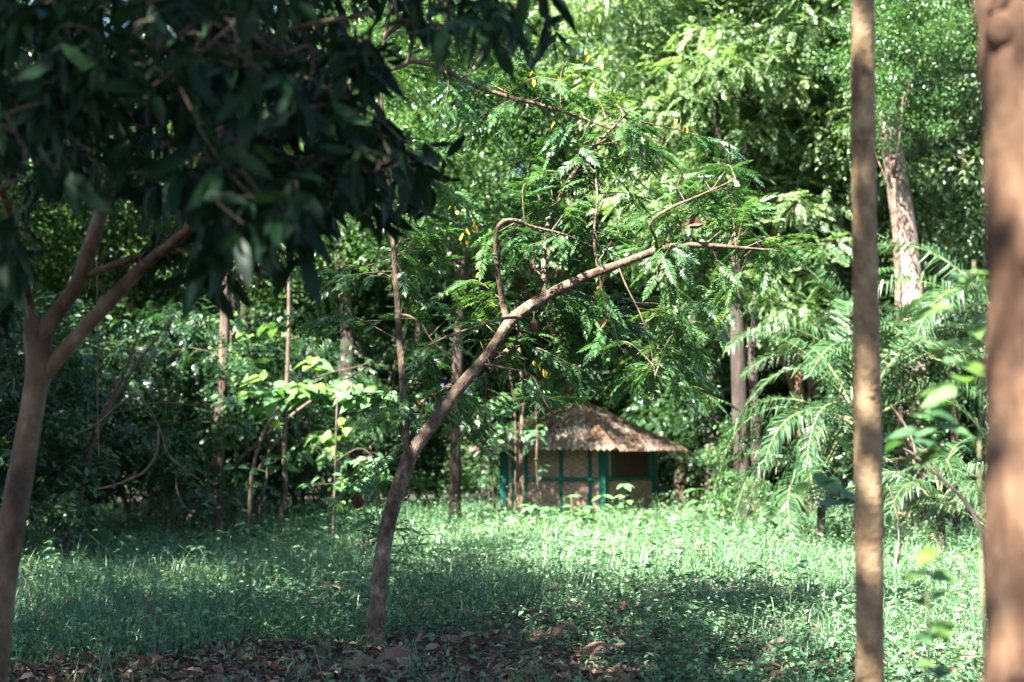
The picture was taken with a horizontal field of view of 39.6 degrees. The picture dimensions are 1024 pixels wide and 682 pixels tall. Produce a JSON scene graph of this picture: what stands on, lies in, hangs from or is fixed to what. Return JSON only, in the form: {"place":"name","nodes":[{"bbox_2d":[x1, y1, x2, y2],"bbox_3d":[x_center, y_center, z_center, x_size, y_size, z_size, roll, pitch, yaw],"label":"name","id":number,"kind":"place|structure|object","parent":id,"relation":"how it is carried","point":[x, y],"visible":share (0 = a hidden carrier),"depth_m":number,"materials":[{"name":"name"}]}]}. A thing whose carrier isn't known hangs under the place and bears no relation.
{"place":"outdoors","nodes":[
{"label":"outdoors","id":0,"kind":"place"},
{"bbox_2d":[12,471,982,681],"bbox_3d":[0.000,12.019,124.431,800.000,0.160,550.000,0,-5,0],"label":"ground","id":1,"kind":"structure","parent":0,"point":[525,644],"depth_m":13.16,"materials":[{"name":"soil"}]},
{"bbox_2d":[0,293,117,533],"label":"shrub","id":2,"kind":"object","parent":1,"relation":"on","point":[8,420],"visible":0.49,"depth_m":22.48,"materials":[{"name":"green plant"}]},
{"bbox_2d":[0,2,121,313],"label":"forest tree","id":3,"kind":"object","parent":1,"relation":"on","point":[32,222],"visible":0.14,"depth_m":43.00,"materials":[{"name":"green plant"}]},
{"bbox_2d":[0,290,128,509],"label":"shrub","id":4,"kind":"object","parent":1,"relation":"on","point":[61,340],"visible":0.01,"depth_m":32.88,"materials":[{"name":"green plant"}]},
{"bbox_2d":[0,159,135,377],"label":"forest tree","id":5,"kind":"object","parent":1,"relation":"on","point":[58,265],"visible":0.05,"depth_m":45.74,"materials":[{"name":"green plant"}]},
{"bbox_2d":[0,294,170,557],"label":"shrub","id":6,"kind":"object","parent":1,"relation":"on","point":[84,387],"visible":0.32,"depth_m":24.07,"materials":[{"name":"green plant"}]},
{"bbox_2d":[93,428,159,489],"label":"vine","id":7,"kind":"object","parent":6,"relation":"hanging from","point":[146,468],"visible":1,"depth_m":20.90,"materials":[{"name":"brown plant"}]},
{"bbox_2d":[121,382,197,478],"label":"vine","id":8,"kind":"object","parent":6,"relation":"hanging from","point":[138,395],"visible":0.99,"depth_m":21.90,"materials":[{"name":"brown plant"}]},
{"bbox_2d":[83,402,243,418],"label":"vine","id":9,"kind":"object","parent":6,"relation":"attached to","point":[161,402],"visible":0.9,"depth_m":23.98,"materials":[{"name":"brown plant"}]},
{"bbox_2d":[25,179,205,323],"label":"forest tree","id":10,"kind":"object","parent":1,"relation":"on","point":[72,249],"visible":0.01,"depth_m":47.02,"materials":[{"name":"green plant"}]},
{"bbox_2d":[0,284,233,525],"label":"shrub","id":11,"kind":"object","parent":1,"relation":"on","point":[63,324],"visible":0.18,"depth_m":29.32,"materials":[{"name":"green plant"}]},
{"bbox_2d":[1,18,233,504],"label":"forest tree","id":12,"kind":"object","parent":1,"relation":"on","point":[109,228],"visible":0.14,"depth_m":43.69,"materials":[{"name":"green plant"}]},
{"bbox_2d":[30,206,299,503],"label":"forest tree","id":13,"kind":"object","parent":1,"relation":"on","point":[140,303],"visible":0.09,"depth_m":45.84,"materials":[{"name":"green plant"}]},
{"bbox_2d":[102,299,288,511],"bbox_3d":[-9.387,2.070,40.407,6.914,6.275,6.734,0,-5,-2],"label":"shrub","id":14,"kind":"object","parent":1,"relation":"on","point":[275,481],"visible":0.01,"depth_m":39.08,"materials":[{"name":"green plant"}]},
{"bbox_2d":[156,311,256,530],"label":"sapling","id":15,"kind":"object","parent":1,"relation":"on","point":[240,323],"visible":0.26,"depth_m":30.05,"materials":[{"name":"green plant"}]},
{"bbox_2d":[110,314,306,515],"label":"shrub","id":16,"kind":"object","parent":1,"relation":"on","point":[272,349],"visible":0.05,"depth_m":35.03,"materials":[{"name":"green plant"}]},
{"bbox_2d":[113,2,320,538],"bbox_3d":[-5.965,-2.396,29.373,4.615,13.074,4.567,4,-6,-38],"label":"forest tree","id":17,"kind":"object","parent":1,"relation":"on","point":[218,465],"depth_m":28.86,"materials":[{"name":"brown plant"}]},
{"bbox_2d":[45,298,392,534],"bbox_3d":[-7.027,1.669,29.840,6.243,5.137,8.559,-2,-5,18],"label":"shrub","id":18,"kind":"object","parent":1,"relation":"on","point":[176,434],"visible":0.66,"depth_m":28.08,"materials":[{"name":"green plant"}]},
{"bbox_2d":[78,300,367,528],"bbox_3d":[-8.187,1.832,33.783,9.337,5.604,6.811,1,-5,-12],"label":"shrub","id":19,"kind":"object","parent":1,"relation":"on","point":[296,450],"visible":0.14,"depth_m":33.87,"materials":[{"name":"green plant"}]},
{"bbox_2d":[106,7,358,511],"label":"forest tree","id":20,"kind":"object","parent":1,"relation":"on","point":[243,313],"visible":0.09,"depth_m":42.31,"materials":[{"name":"green plant"}]},
{"bbox_2d":[223,406,283,542],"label":"sapling","id":21,"kind":"object","parent":1,"relation":"on","point":[253,471],"visible":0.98,"depth_m":26.89,"materials":[{"name":"green plant"}]},
{"bbox_2d":[252,413,292,534],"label":"sapling","id":22,"kind":"object","parent":1,"relation":"on","point":[265,483],"visible":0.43,"depth_m":29.33,"materials":[{"name":"brown plant"}]},
{"bbox_2d":[130,213,432,503],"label":"forest tree","id":23,"kind":"object","parent":1,"relation":"on","point":[368,307],"visible":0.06,"depth_m":48.19,"materials":[{"name":"green plant"}]},
{"bbox_2d":[0,0,588,681],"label":"forked tree","id":24,"kind":"object","parent":1,"relation":"on","point":[246,192],"visible":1,"depth_m":5.44,"materials":[{"name":"green plant"}]},
{"bbox_2d":[205,245,396,534],"bbox_3d":[-4.105,0.338,28.050,3.719,7.223,1.738,0,-5,0],"label":"sapling","id":25,"kind":"object","parent":1,"relation":"on","point":[281,390],"visible":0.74,"depth_m":27.91,"materials":[{"name":"green plant"}]},
{"bbox_2d":[211,329,451,512],"bbox_3d":[-5.694,2.376,39.717,6.811,5.604,9.337,-1,-5,17],"label":"shrub","id":26,"kind":"object","parent":1,"relation":"on","point":[307,349],"visible":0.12,"depth_m":38.29,"materials":[{"name":"green plant"}]},
{"bbox_2d":[296,392,392,544],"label":"sapling","id":27,"kind":"object","parent":1,"relation":"on","point":[345,483],"visible":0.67,"depth_m":24.85,"materials":[{"name":"green plant"}]},
{"bbox_2d":[346,656,377,673],"bbox_3d":[-1.137,2.475,10.724,0.258,0.196,0.219,-1,-11,10],"label":"stone","id":28,"kind":"object","parent":1,"relation":"on","point":[360,662],"visible":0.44,"depth_m":10.68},
{"bbox_2d":[276,336,461,511],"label":"shrub","id":29,"kind":"object","parent":1,"relation":"on","point":[438,473],"visible":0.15,"depth_m":43.92,"materials":[{"name":"green plant"}]},
{"bbox_2d":[364,664,394,677],"bbox_3d":[-1.003,2.476,10.576,0.265,0.120,0.190,-9,4,-1],"label":"stone","id":30,"kind":"object","parent":1,"relation":"on","point":[388,668],"visible":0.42,"depth_m":10.56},
{"bbox_2d":[262,196,502,501],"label":"forest tree","id":31,"kind":"object","parent":1,"relation":"on","point":[410,332],"visible":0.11,"depth_m":49.65,"materials":[{"name":"green plant"}]},
{"bbox_2d":[263,0,505,511],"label":"forest tree","id":32,"kind":"object","parent":1,"relation":"on","point":[348,337],"visible":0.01,"depth_m":41.97,"materials":[{"name":"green plant"}]},
{"bbox_2d":[303,322,469,507],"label":"shrub","id":33,"kind":"object","parent":1,"relation":"on","point":[439,355],"visible":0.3,"depth_m":44.39,"materials":[{"name":"green plant"}]},
{"bbox_2d":[375,645,413,670],"bbox_3d":[-0.911,2.509,11.042,0.330,0.285,0.235,-1,-5,11],"label":"stone","id":34,"kind":"object","parent":1,"relation":"on","point":[388,653],"visible":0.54,"depth_m":10.96,"materials":[{"name":"stone"}]},
{"bbox_2d":[326,7,500,506],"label":"forest tree","id":35,"kind":"object","parent":1,"relation":"on","point":[418,491],"visible":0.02,"depth_m":45.98,"materials":[{"name":"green plant"}]},
{"bbox_2d":[284,0,553,520],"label":"forest tree","id":36,"kind":"object","parent":1,"relation":"on","point":[401,122],"visible":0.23,"depth_m":35.80,"materials":[{"name":"green plant"}]},
{"bbox_2d":[348,156,540,500],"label":"forest tree","id":37,"kind":"object","parent":1,"relation":"on","point":[438,445],"visible":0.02,"depth_m":55.09,"materials":[{"name":"green plant"}]},
{"bbox_2d":[434,635,462,644],"bbox_3d":[-0.564,2.712,12.832,0.268,0.142,0.175,-5,-7,45],"label":"stone","id":38,"kind":"object","parent":1,"relation":"on","point":[454,639],"visible":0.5,"depth_m":12.75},
{"bbox_2d":[273,0,685,404],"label":"forest tree","id":39,"kind":"object","parent":1,"relation":"on","point":[548,58],"visible":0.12,"depth_m":44.65,"materials":[{"name":"green plant"}]},
{"bbox_2d":[463,433,501,511],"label":"sapling","id":40,"kind":"object","parent":1,"relation":"on","point":[488,466],"visible":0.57,"depth_m":37.76,"materials":[{"name":"green plant"}]},
{"bbox_2d":[11,189,975,491],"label":"wood","id":41,"kind":"object","parent":1,"relation":"on","point":[465,481],"visible":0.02,"depth_m":73.61,"materials":[{"name":"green plant"}]},
{"bbox_2d":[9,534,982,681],"bbox_3d":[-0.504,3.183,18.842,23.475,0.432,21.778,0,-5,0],"label":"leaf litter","id":42,"kind":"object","parent":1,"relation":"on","point":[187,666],"visible":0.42,"depth_m":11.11,"materials":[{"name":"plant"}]},
{"bbox_2d":[9,470,984,681],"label":"grass","id":43,"kind":"structure","parent":1,"relation":"on","point":[80,595],"depth_m":16.10,"materials":[{"name":"green plant"}]},
{"bbox_2d":[889,487,900,563],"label":"vine","id":44,"kind":"object","parent":43,"relation":"on","point":[898,558],"visible":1,"depth_m":15.87,"materials":[{"name":"brown plant"}]},
{"bbox_2d":[458,348,549,521],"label":"sapling","id":45,"kind":"object","parent":1,"relation":"on","point":[524,450],"visible":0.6,"depth_m":34.34,"materials":[{"name":"green plant"}]},
{"bbox_2d":[474,506,541,528],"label":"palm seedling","id":46,"kind":"object","parent":1,"relation":"on","point":[491,516],"visible":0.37,"depth_m":31.29,"materials":[{"name":"green plant"}]},
{"bbox_2d":[431,226,597,476],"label":"forest tree","id":47,"kind":"object","parent":1,"relation":"on","point":[474,349],"visible":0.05,"depth_m":52.05,"materials":[{"name":"green plant"}]},
{"bbox_2d":[435,61,618,303],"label":"forest tree","id":48,"kind":"object","parent":1,"relation":"on","point":[513,173],"visible":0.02,"depth_m":59.42,"materials":[{"name":"green plant"}]},
{"bbox_2d":[516,504,543,530],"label":"seedling","id":49,"kind":"object","parent":1,"relation":"on","point":[529,510],"visible":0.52,"depth_m":29.75,"materials":[{"name":"green plant"}]},
{"bbox_2d":[524,402,550,506],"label":"sapling","id":50,"kind":"object","parent":1,"relation":"on","point":[538,478],"visible":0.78,"depth_m":36.83,"materials":[{"name":"green plant"}]},
{"bbox_2d":[273,0,820,647],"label":"leaning tree","id":51,"kind":"object","parent":1,"relation":"on","point":[579,334],"visible":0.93,"depth_m":12.95,"materials":[{"name":"green plant"}]},
{"bbox_2d":[352,478,363,508],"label":"dead leaf","id":52,"kind":"object","parent":51,"relation":"hanging from","point":[357,501],"visible":1,"depth_m":12.42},
{"bbox_2d":[684,215,709,228],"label":"dead leaf","id":53,"kind":"object","parent":51,"relation":"attached to","point":[693,223],"visible":1,"depth_m":12.63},
{"bbox_2d":[461,345,632,506],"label":"shrub","id":54,"kind":"object","parent":1,"relation":"on","point":[484,480],"visible":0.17,"depth_m":45.22,"materials":[{"name":"green plant"}]},
{"bbox_2d":[439,334,672,480],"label":"shrub","id":55,"kind":"object","parent":1,"relation":"on","point":[517,412],"visible":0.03,"depth_m":48.86,"materials":[{"name":"green plant"}]},
{"bbox_2d":[471,150,658,453],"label":"forest tree","id":56,"kind":"object","parent":1,"relation":"on","point":[549,274],"visible":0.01,"depth_m":53.11,"materials":[{"name":"green plant"}]},
{"bbox_2d":[552,620,578,641],"bbox_3d":[0.486,2.684,13.003,0.240,0.241,0.335,-10,-1,3],"label":"stone","id":57,"kind":"object","parent":1,"relation":"on","point":[560,629],"visible":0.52,"depth_m":12.92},
{"bbox_2d":[561,495,580,527],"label":"seedling","id":58,"kind":"object","parent":1,"relation":"on","point":[570,506],"visible":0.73,"depth_m":31.81,"materials":[{"name":"green plant"}]},
{"bbox_2d":[469,401,687,516],"bbox_3d":[1.961,3.365,41.024,4.818,3.435,4.818,-3,-6,31],"label":"hut","id":59,"kind":"object","parent":1,"relation":"on","point":[592,454],"visible":0.76,"depth_m":39.73,"materials":[{"name":"wicker"}]},
{"bbox_2d":[478,420,666,450],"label":"roof leaf litter","id":60,"kind":"object","parent":59,"relation":"on","point":[630,437],"visible":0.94,"depth_m":40.22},
{"bbox_2d":[611,449,650,476],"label":"window","id":61,"kind":"structure","parent":59,"relation":"in","point":[623,464],"depth_m":40.24,"materials":[{"name":"wicker"}]},
{"bbox_2d":[575,505,599,532],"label":"seedling","id":62,"kind":"object","parent":1,"relation":"on","point":[582,516],"visible":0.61,"depth_m":30.74,"materials":[{"name":"green plant"}]},
{"bbox_2d":[580,641,612,657],"bbox_3d":[0.718,2.637,12.002,0.300,0.189,0.234,-2,-2,-33],"label":"stone","id":63,"kind":"object","parent":1,"relation":"on","point":[593,646],"visible":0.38,"depth_m":11.95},
{"bbox_2d":[525,329,705,504],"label":"shrub","id":64,"kind":"object","parent":1,"relation":"on","point":[619,408],"visible":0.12,"depth_m":47.34,"materials":[{"name":"green plant"}]},
{"bbox_2d":[612,483,632,525],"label":"seedling","id":65,"kind":"object","parent":1,"relation":"on","point":[627,487],"visible":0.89,"depth_m":32.26,"materials":[{"name":"green plant"}]},
{"bbox_2d":[548,210,700,485],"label":"forest tree","id":66,"kind":"object","parent":1,"relation":"on","point":[667,461],"depth_m":50.82,"materials":[{"name":"green plant"}]},
{"bbox_2d":[568,119,704,507],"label":"forest tree","id":67,"kind":"object","parent":1,"relation":"on","point":[678,487],"visible":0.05,"depth_m":46.62,"materials":[{"name":"green plant"}]},
{"bbox_2d":[667,513,691,536],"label":"seedling","id":68,"kind":"object","parent":1,"relation":"on","point":[676,517],"visible":0.26,"depth_m":28.77,"materials":[{"name":"green plant"}]},
{"bbox_2d":[658,421,722,508],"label":"palm","id":69,"kind":"object","parent":1,"relation":"on","point":[680,464],"visible":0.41,"depth_m":42.92,"materials":[{"name":"green plant"}]},
{"bbox_2d":[531,0,851,520],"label":"forest tree","id":70,"kind":"object","parent":1,"relation":"on","point":[606,15],"visible":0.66,"depth_m":34.31,"materials":[{"name":"green plant"}]},
{"bbox_2d":[682,488,704,525],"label":"seedling","id":71,"kind":"object","parent":1,"relation":"on","point":[695,501],"visible":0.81,"depth_m":30.80,"materials":[{"name":"green plant"}]},
{"bbox_2d":[601,230,843,491],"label":"forest tree","id":72,"kind":"object","parent":1,"relation":"on","point":[672,416],"visible":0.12,"depth_m":42.87,"materials":[{"name":"green plant"}]},
{"bbox_2d":[712,496,732,529],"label":"seedling","id":73,"kind":"object","parent":1,"relation":"on","point":[721,499],"visible":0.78,"depth_m":29.81,"materials":[{"name":"green plant"}]},
{"bbox_2d":[529,0,927,508],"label":"forest tree","id":74,"kind":"object","parent":1,"relation":"on","point":[709,440],"visible":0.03,"depth_m":41.96,"materials":[{"name":"green plant"}]},
{"bbox_2d":[701,469,781,527],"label":"shrub","id":75,"kind":"object","parent":1,"relation":"on","point":[729,480],"visible":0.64,"depth_m":31.13,"materials":[{"name":"green plant"}]},
{"bbox_2d":[598,217,894,500],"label":"forest tree","id":76,"kind":"object","parent":1,"relation":"on","point":[670,389],"depth_m":45.63,"materials":[{"name":"green plant"}]},
{"bbox_2d":[664,343,842,504],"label":"shrub","id":77,"kind":"object","parent":1,"relation":"on","point":[690,480],"depth_m":46.41,"materials":[{"name":"green plant"}]},
{"bbox_2d":[609,0,907,518],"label":"forest tree","id":78,"kind":"object","parent":1,"relation":"on","point":[753,376],"visible":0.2,"depth_m":35.43,"materials":[{"name":"green plant"}]},
{"bbox_2d":[548,0,970,515],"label":"forest tree","id":79,"kind":"object","parent":1,"relation":"on","point":[798,214],"visible":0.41,"depth_m":35.18,"materials":[{"name":"green plant"}]},
{"bbox_2d":[675,348,849,503],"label":"shrub","id":80,"kind":"object","parent":1,"relation":"on","point":[703,429],"visible":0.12,"depth_m":42.42,"materials":[{"name":"green plant"}]},
{"bbox_2d":[698,407,833,511],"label":"shrub","id":81,"kind":"object","parent":1,"relation":"on","point":[728,421],"visible":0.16,"depth_m":40.55,"materials":[{"name":"green plant"}]},
{"bbox_2d":[756,508,780,539],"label":"seedling","id":82,"kind":"object","parent":1,"relation":"on","point":[764,512],"visible":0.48,"depth_m":26.81,"materials":[{"name":"green plant"}]},
{"bbox_2d":[611,54,971,508],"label":"forest tree","id":83,"kind":"object","parent":1,"relation":"on","point":[809,384],"visible":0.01,"depth_m":40.52,"materials":[{"name":"green plant"}]},
{"bbox_2d":[705,384,919,542],"bbox_3d":[6.093,2.448,27.201,4.572,3.308,4.394,3,-5,-29],"label":"palm","id":84,"kind":"object","parent":1,"relation":"on","point":[817,467],"visible":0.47,"depth_m":26.58,"materials":[{"name":"green plant"}]},
{"bbox_2d":[791,437,854,529],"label":"leaved plant","id":85,"kind":"object","parent":1,"relation":"on","point":[832,484],"visible":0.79,"depth_m":6.55,"materials":[{"name":"green plant"}]},
{"bbox_2d":[709,309,986,518],"bbox_3d":[11.694,1.737,38.032,10.893,6.538,7.946,1,-5,-16],"label":"shrub","id":86,"kind":"object","parent":1,"relation":"on","point":[785,380],"depth_m":38.88,"materials":[{"name":"green plant"}]},
{"bbox_2d":[712,297,986,550],"bbox_3d":[6.114,1.408,25.566,5.090,4.887,4.850,-1,-5,11],"label":"palm","id":87,"kind":"object","parent":1,"relation":"on","point":[819,410],"visible":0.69,"depth_m":25.37,"materials":[{"name":"green plant"}]},
{"bbox_2d":[722,250,986,458],"bbox_3d":[7.507,1.087,28.901,5.104,6.028,5.862,-3,-6,35],"label":"palm","id":88,"kind":"object","parent":1,"relation":"on","point":[818,283],"visible":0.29,"depth_m":28.97,"materials":[{"name":"green plant"}]},
{"bbox_2d":[740,0,984,266],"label":"forest tree","id":89,"kind":"object","parent":1,"relation":"on","point":[944,47],"visible":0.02,"depth_m":39.95,"materials":[{"name":"green plant"}]},
{"bbox_2d":[851,0,884,681],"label":"thin tree","id":90,"kind":"object","parent":1,"relation":"on","point":[869,588],"visible":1,"depth_m":5.97,"materials":[{"name":"beige plant"}]},
{"bbox_2d":[761,23,987,516],"bbox_3d":[10.922,-1.831,36.360,9.329,13.252,9.803,-1,-5,8],"label":"forest tree","id":91,"kind":"object","parent":1,"relation":"on","point":[962,224],"visible":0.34,"depth_m":35.42,"materials":[{"name":"green plant"}]},
{"bbox_2d":[798,0,973,528],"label":"forest tree","id":92,"kind":"object","parent":1,"relation":"on","point":[907,226],"visible":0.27,"depth_m":33.08,"materials":[{"name":"brown plant"}]},
{"bbox_2d":[798,0,978,529],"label":"forest tree","id":93,"kind":"object","parent":1,"relation":"on","point":[891,77],"visible":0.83,"depth_m":31.35,"materials":[{"name":"green plant"}]},
{"bbox_2d":[812,285,986,512],"bbox_3d":[11.303,1.684,37.428,6.993,6.516,7.180,-2,-5,24],"label":"shrub","id":94,"kind":"object","parent":1,"relation":"on","point":[847,482],"depth_m":36.87,"materials":[{"name":"green plant"}]},
{"bbox_2d":[812,267,987,520],"bbox_3d":[9.898,1.318,32.128,6.734,6.275,6.914,3,-6,-36],"label":"shrub","id":95,"kind":"object","parent":1,"relation":"on","point":[965,458],"visible":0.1,"depth_m":32.13,"materials":[{"name":"green plant"}]},
{"bbox_2d":[820,304,986,536],"bbox_3d":[9.177,1.590,28.014,5.171,4.891,4.971,1,-5,-10],"label":"palm","id":96,"kind":"object","parent":1,"relation":"on","point":[951,368],"visible":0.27,"depth_m":27.87,"materials":[{"name":"green plant"}]},
{"bbox_2d":[832,435,986,557],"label":"palm","id":97,"kind":"object","parent":1,"relation":"on","point":[919,485],"visible":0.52,"depth_m":22.39,"materials":[{"name":"green plant"}]},
{"bbox_2d":[843,238,987,426],"bbox_3d":[9.648,0.861,27.079,6.289,6.215,5.532,-2,-5,18],"label":"palm","id":98,"kind":"object","parent":1,"relation":"on","point":[931,320],"visible":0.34,"depth_m":26.53,"materials":[{"name":"green plant"}]},
{"bbox_2d":[880,0,983,281],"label":"forest tree","id":99,"kind":"object","parent":1,"relation":"on","point":[975,121],"visible":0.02,"depth_m":38.74,"materials":[{"name":"green plant"}]},
{"bbox_2d":[903,545,963,681],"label":"tiered plant","id":100,"kind":"object","parent":1,"relation":"on","point":[942,630],"visible":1,"depth_m":4.84,"materials":[{"name":"green plant"}]},
{"bbox_2d":[882,405,984,562],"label":"bare branch","id":101,"kind":"object","parent":1,"relation":"on","point":[963,499],"visible":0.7,"depth_m":7.95,"materials":[{"name":"brown plant"}]},
{"bbox_2d":[885,461,983,545],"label":"palm","id":102,"kind":"object","parent":1,"relation":"on","point":[947,496],"visible":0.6,"depth_m":21.85,"materials":[{"name":"green plant"}]},
{"bbox_2d":[885,261,986,679],"bbox_3d":[1.573,0.880,5.105,0.486,2.367,0.379,-3,-6,31],"label":"climbing plant","id":103,"kind":"object","parent":1,"relation":"on","point":[938,396],"visible":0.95,"depth_m":5.18,"materials":[{"name":"green plant"}]},
{"bbox_2d":[908,376,985,522],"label":"shrub","id":104,"kind":"object","parent":1,"relation":"on","point":[972,425],"visible":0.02,"depth_m":32.20,"materials":[{"name":"green plant"}]},
{"bbox_2d":[973,0,1023,681],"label":"thick tree","id":105,"kind":"object","parent":1,"relation":"on","point":[1000,25],"visible":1,"depth_m":3.55,"materials":[{"name":"brown plant"}]},
{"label":"canopy tree","id":106,"kind":"object","parent":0,"visible":0},
{"bbox_2d":[96,261,99,456],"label":"vine","id":107,"kind":"object","parent":106,"relation":"hanging from","point":[97,362],"visible":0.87,"depth_m":19.04,"materials":[{"name":"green plant"}]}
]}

